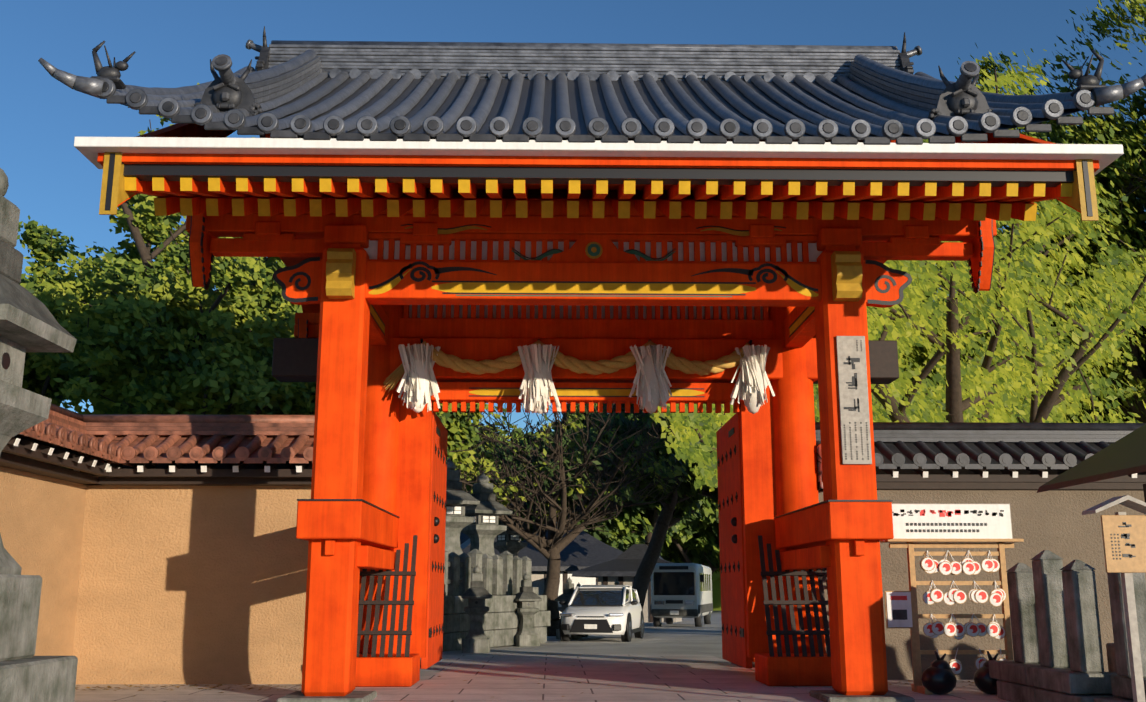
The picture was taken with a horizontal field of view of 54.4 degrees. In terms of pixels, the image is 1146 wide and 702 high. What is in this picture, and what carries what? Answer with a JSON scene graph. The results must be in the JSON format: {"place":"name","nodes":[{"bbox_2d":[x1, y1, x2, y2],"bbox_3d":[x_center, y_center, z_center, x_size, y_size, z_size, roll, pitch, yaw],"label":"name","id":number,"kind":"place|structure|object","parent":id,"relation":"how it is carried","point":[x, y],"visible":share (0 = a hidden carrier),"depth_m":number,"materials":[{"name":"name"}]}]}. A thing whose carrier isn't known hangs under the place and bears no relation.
{"place":"outdoors","nodes":[
{"label":"outdoors","id":0,"kind":"place"},
{"bbox_2d":[0,0,1145,439],"label":"sky","id":1,"kind":"structure","parent":0,"point":[174,42],"materials":[{"name":"blue"}]},
{"bbox_2d":[420,611,726,660],"bbox_3d":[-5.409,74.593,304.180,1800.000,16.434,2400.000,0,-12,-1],"label":"ground","id":2,"kind":"structure","parent":0,"point":[685,636],"depth_m":27.20,"materials":[{"name":"grey asphalt"}]},
{"bbox_2d":[17,215,80,468],"bbox_3d":[-15.939,1.992,29.879,7.576,11.646,9.334,0,-12,-1],"label":"camphor tree","id":3,"kind":"object","parent":2,"relation":"on","point":[43,246],"visible":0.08,"depth_m":30.59,"materials":[{"name":"green plant"}]},
{"bbox_2d":[20,83,315,414],"bbox_3d":[-9.974,0.429,28.629,9.936,14.029,9.614,0,-12,-1],"label":"camphor tree","id":4,"kind":"object","parent":2,"relation":"on","point":[157,336],"visible":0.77,"depth_m":25.75,"materials":[{"name":"green plant"}]},
{"bbox_2d":[262,339,495,470],"bbox_3d":[-5.886,2.897,30.796,7.404,10.251,6.650,0,-12,-1],"label":"camphor tree","id":5,"kind":"object","parent":2,"relation":"on","point":[457,426],"visible":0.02,"depth_m":31.43,"materials":[{"name":"green plant"}]},
{"bbox_2d":[460,532,468,544],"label":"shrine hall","id":6,"kind":"structure","parent":2,"relation":"on","point":[464,537],"depth_m":77.08,"materials":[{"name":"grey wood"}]},
{"bbox_2d":[461,564,491,652],"bbox_3d":[-1.999,5.339,23.158,0.610,1.790,0.610,0,-12,-1],"label":"stone lantern","id":7,"kind":"object","parent":2,"relation":"on","point":[476,639],"visible":1,"depth_m":22.94,"materials":[{"name":"stone"}]},
{"bbox_2d":[456,409,508,494],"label":"avenue tree","id":8,"kind":"object","parent":2,"relation":"on","point":[476,455],"visible":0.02,"depth_m":55.94,"materials":[{"name":"green plant"}]},
{"bbox_2d":[442,549,550,651],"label":"stone pillars","id":9,"kind":"structure","parent":2,"relation":"on","point":[504,573],"depth_m":25.67,"materials":[{"name":"stone"}]},
{"bbox_2d":[445,458,479,595],"bbox_3d":[-3.011,4.202,26.757,1.516,3.290,1.516,7,-14,-29],"label":"tall stone lantern","id":10,"kind":"object","parent":9,"relation":"on","point":[458,499],"visible":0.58,"depth_m":26.55,"materials":[{"name":"stone"}]},
{"bbox_2d":[494,503,537,594],"bbox_3d":[-2.100,6.471,36.517,1.400,3.147,1.400,10,-16,-40],"label":"tall stone lantern","id":11,"kind":"object","parent":9,"relation":"on","point":[510,542],"visible":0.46,"depth_m":36.29,"materials":[{"name":"stone"}]},
{"bbox_2d":[494,427,533,520],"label":"tree","id":12,"kind":"object","parent":2,"relation":"on","point":[515,434],"depth_m":116.31,"materials":[{"name":"green plant"}]},
{"bbox_2d":[460,536,578,594],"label":"building","id":13,"kind":"structure","parent":2,"relation":"on","point":[539,560],"depth_m":62.01,"materials":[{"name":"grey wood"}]},
{"bbox_2d":[512,572,541,646],"bbox_3d":[-1.111,6.109,26.386,0.581,1.705,0.581,5,-13,-23],"label":"stone lantern","id":14,"kind":"object","parent":2,"relation":"on","point":[526,598],"visible":0.96,"depth_m":26.21,"materials":[{"name":"stone"}]},
{"bbox_2d":[74,655,1010,701],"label":"paving flagstones","id":15,"kind":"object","parent":2,"relation":"on","point":[626,678],"visible":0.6,"depth_m":14.30,"materials":[{"name":"grey stone"}]},
{"bbox_2d":[0,168,77,701],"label":"stone lantern","id":16,"kind":"object","parent":15,"relation":"on","point":[29,322],"visible":1,"depth_m":9.04,"materials":[{"name":"stone"}]},
{"bbox_2d":[0,403,155,655],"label":"side wall","id":17,"kind":"structure","parent":15,"relation":"on","point":[42,508],"depth_m":14.05,"materials":[{"name":"beige paint"}]},
{"bbox_2d":[39,414,314,683],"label":"front wall","id":18,"kind":"structure","parent":15,"relation":"on","point":[194,560],"depth_m":15.08,"materials":[{"name":"beige paint"}]},
{"bbox_2d":[75,655,973,701],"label":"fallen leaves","id":19,"kind":"object","parent":15,"relation":"on","point":[218,685],"visible":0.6,"depth_m":14.21,"materials":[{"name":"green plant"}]},
{"bbox_2d":[185,199,996,701],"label":"gate","id":20,"kind":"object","parent":15,"relation":"on","point":[797,295],"visible":0.92,"depth_m":13.64,"materials":[{"name":"wood"}]},
{"bbox_2d":[383,339,774,413],"bbox_3d":[0.085,0.361,15.862,5.584,1.094,0.555,0,-12,-1],"label":"shimenawa rope","id":21,"kind":"object","parent":20,"relation":"attached to","point":[537,360],"visible":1,"depth_m":15.79,"materials":[{"name":"wicker"}]},
{"bbox_2d":[38,26,1145,144],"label":"gate roof tiles","id":22,"kind":"object","parent":20,"relation":"attached to","point":[569,92],"visible":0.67,"depth_m":14.08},
{"bbox_2d":[74,123,1123,337],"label":"roof eaves","id":23,"kind":"object","parent":20,"relation":"attached to","point":[198,174],"visible":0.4,"depth_m":11.37,"materials":[{"name":"wood"}]},
{"bbox_2d":[836,336,871,463],"bbox_3d":[3.288,0.567,13.048,0.340,1.520,0.034,0,-12,-1],"label":"name board","id":24,"kind":"object","parent":20,"relation":"attached to","point":[853,404],"visible":1,"depth_m":13.03,"materials":[{"name":"grey wood"}]},
{"bbox_2d":[880,503,1023,694],"bbox_3d":[4.716,3.021,13.719,1.730,2.280,0.520,0,-12,-1],"label":"ema rack","id":25,"kind":"object","parent":15,"relation":"on","point":[921,525],"visible":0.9,"depth_m":13.80,"materials":[{"name":"brown wood"}]},
{"bbox_2d":[921,651,997,693],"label":"rubbish bags","id":26,"kind":"object","parent":15,"relation":"on","point":[938,676],"visible":0.65,"depth_m":13.18,"materials":[{"name":"black plastic"}]},
{"bbox_2d":[988,550,1120,701],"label":"stone fence","id":27,"kind":"object","parent":15,"relation":"on","point":[1056,634],"visible":0.94,"depth_m":11.76,"materials":[{"name":"stone"}]},
{"bbox_2d":[1037,424,1145,672],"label":"roof","id":28,"kind":"structure","parent":15,"relation":"on","point":[1125,455],"depth_m":13.20,"materials":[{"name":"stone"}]},
{"bbox_2d":[1082,495,1145,701],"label":"wooden signpost","id":29,"kind":"object","parent":15,"relation":"on","point":[1124,539],"visible":1,"depth_m":9.82,"materials":[{"name":"grey wood"}]},
{"bbox_2d":[1094,573,1145,701],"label":"stone fence","id":30,"kind":"object","parent":15,"relation":"on","point":[1121,684],"visible":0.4,"depth_m":10.54,"materials":[{"name":"stone"}]},
{"bbox_2d":[495,429,638,548],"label":"avenue tree","id":31,"kind":"object","parent":2,"relation":"on","point":[613,536],"visible":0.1,"depth_m":80.07,"materials":[{"name":"green plant"}]},
{"bbox_2d":[555,577,581,638],"bbox_3d":[-0.106,7.210,31.284,0.581,1.705,0.581,-11,-16,42],"label":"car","id":32,"kind":"object","parent":2,"relation":"on","point":[568,591],"visible":0.44,"depth_m":31.21,"materials":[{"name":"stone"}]},
{"bbox_2d":[498,521,644,551],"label":"tree","id":33,"kind":"object","parent":2,"relation":"on","point":[624,547],"visible":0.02,"depth_m":92.98,"materials":[{"name":"green plant"}]},
{"bbox_2d":[522,522,622,618],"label":"building","id":34,"kind":"structure","parent":2,"relation":"on","point":[582,550],"depth_m":68.94,"materials":[{"name":"grey tile"}]},
{"bbox_2d":[455,403,692,635],"bbox_3d":[-0.702,4.132,35.750,9.358,9.968,8.815,0,-12,-1],"label":"bare cherry tree","id":35,"kind":"object","parent":2,"relation":"on","point":[552,545],"visible":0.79,"depth_m":34.44,"materials":[{"name":"brown plant"}]},
{"bbox_2d":[559,585,643,641],"bbox_3d":[0.849,7.231,30.759,2.148,1.515,4.414,-2,-12,10],"label":"white hatchback car","id":36,"kind":"object","parent":2,"relation":"on","point":[602,610],"visible":0.98,"depth_m":29.35,"materials":[{"name":"white paint"}]},
{"bbox_2d":[572,544,681,621],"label":"building","id":37,"kind":"structure","parent":2,"relation":"on","point":[622,568],"depth_m":57.33,"materials":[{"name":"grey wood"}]},
{"bbox_2d":[539,403,715,545],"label":"avenue tree","id":38,"kind":"object","parent":2,"relation":"on","point":[639,520],"visible":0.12,"depth_m":59.56,"materials":[{"name":"green plant"}]},
{"bbox_2d":[569,403,717,610],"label":"leaning pine tree","id":39,"kind":"object","parent":2,"relation":"on","point":[670,503],"visible":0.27,"depth_m":44.12,"materials":[{"name":"green plant"}]},
{"bbox_2d":[629,413,719,505],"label":"pine tree","id":40,"kind":"object","parent":2,"relation":"on","point":[683,488],"depth_m":43.56,"materials":[{"name":"green plant"}]},
{"bbox_2d":[649,563,712,626],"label":"microbus","id":41,"kind":"object","parent":2,"relation":"on","point":[681,590],"visible":0.96,"depth_m":45.84,"materials":[{"name":"paint"},{"name":"glass"},{"name":"black rubber"}]},
{"bbox_2d":[660,502,719,573],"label":"tree","id":42,"kind":"object","parent":2,"relation":"on","point":[696,540],"visible":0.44,"depth_m":103.66,"materials":[{"name":"green plant"}]},
{"bbox_2d":[650,260,917,491],"bbox_3d":[5.625,1.400,29.343,7.880,12.455,8.009,-6,-13,25],"label":"camphor tree","id":43,"kind":"object","parent":2,"relation":"on","point":[695,441],"visible":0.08,"depth_m":28.58,"materials":[{"name":"green plant"}]},
{"bbox_2d":[732,49,1145,422],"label":"camphor tree","id":44,"kind":"object","parent":2,"relation":"on","point":[1020,374],"visible":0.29,"depth_m":22.65,"materials":[{"name":"green plant"}]},
{"bbox_2d":[875,132,1037,326],"bbox_3d":[10.252,0.712,33.466,11.302,15.671,11.766,0,-12,-1],"label":"camphor tree","id":45,"kind":"object","parent":2,"relation":"on","point":[940,281],"depth_m":31.34,"materials":[{"name":"green plant"}]},
{"bbox_2d":[815,422,1145,679],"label":"wall","id":46,"kind":"structure","parent":2,"relation":"on","point":[1015,466],"depth_m":15.91,"materials":[{"name":"beige paint"}]},
{"bbox_2d":[816,444,822,488],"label":"wall end caps","id":47,"kind":"object","parent":46,"relation":"attached to","point":[819,464],"depth_m":15.92,"materials":[{"name":"white paint"}]},
{"bbox_2d":[874,0,1145,422],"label":"camphor tree","id":48,"kind":"object","parent":2,"relation":"on","point":[1092,134],"visible":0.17,"depth_m":24.64,"materials":[{"name":"green plant"}]},
{"bbox_3d":[-2.408,6.596,29.715,3.355,2.196,4.121,0,-12,-1],"label":"stone platform fence","id":49,"kind":"object","parent":2,"relation":"on","visible":0},
{"bbox_2d":[461,472,512,556],"bbox_3d":[-2.418,4.863,29.695,1.516,3.290,1.516,8,-15,-35],"label":"tall stone lantern","id":50,"kind":"object","parent":49,"relation":"on","point":[483,530],"visible":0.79,"depth_m":29.50,"materials":[{"name":"stone"}]},
{"bbox_2d":[502,442,720,610],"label":"woodland backdrop","id":51,"kind":"structure","parent":0,"point":[716,593],"depth_m":129.42,"materials":[{"name":"green plant"}]}
]}

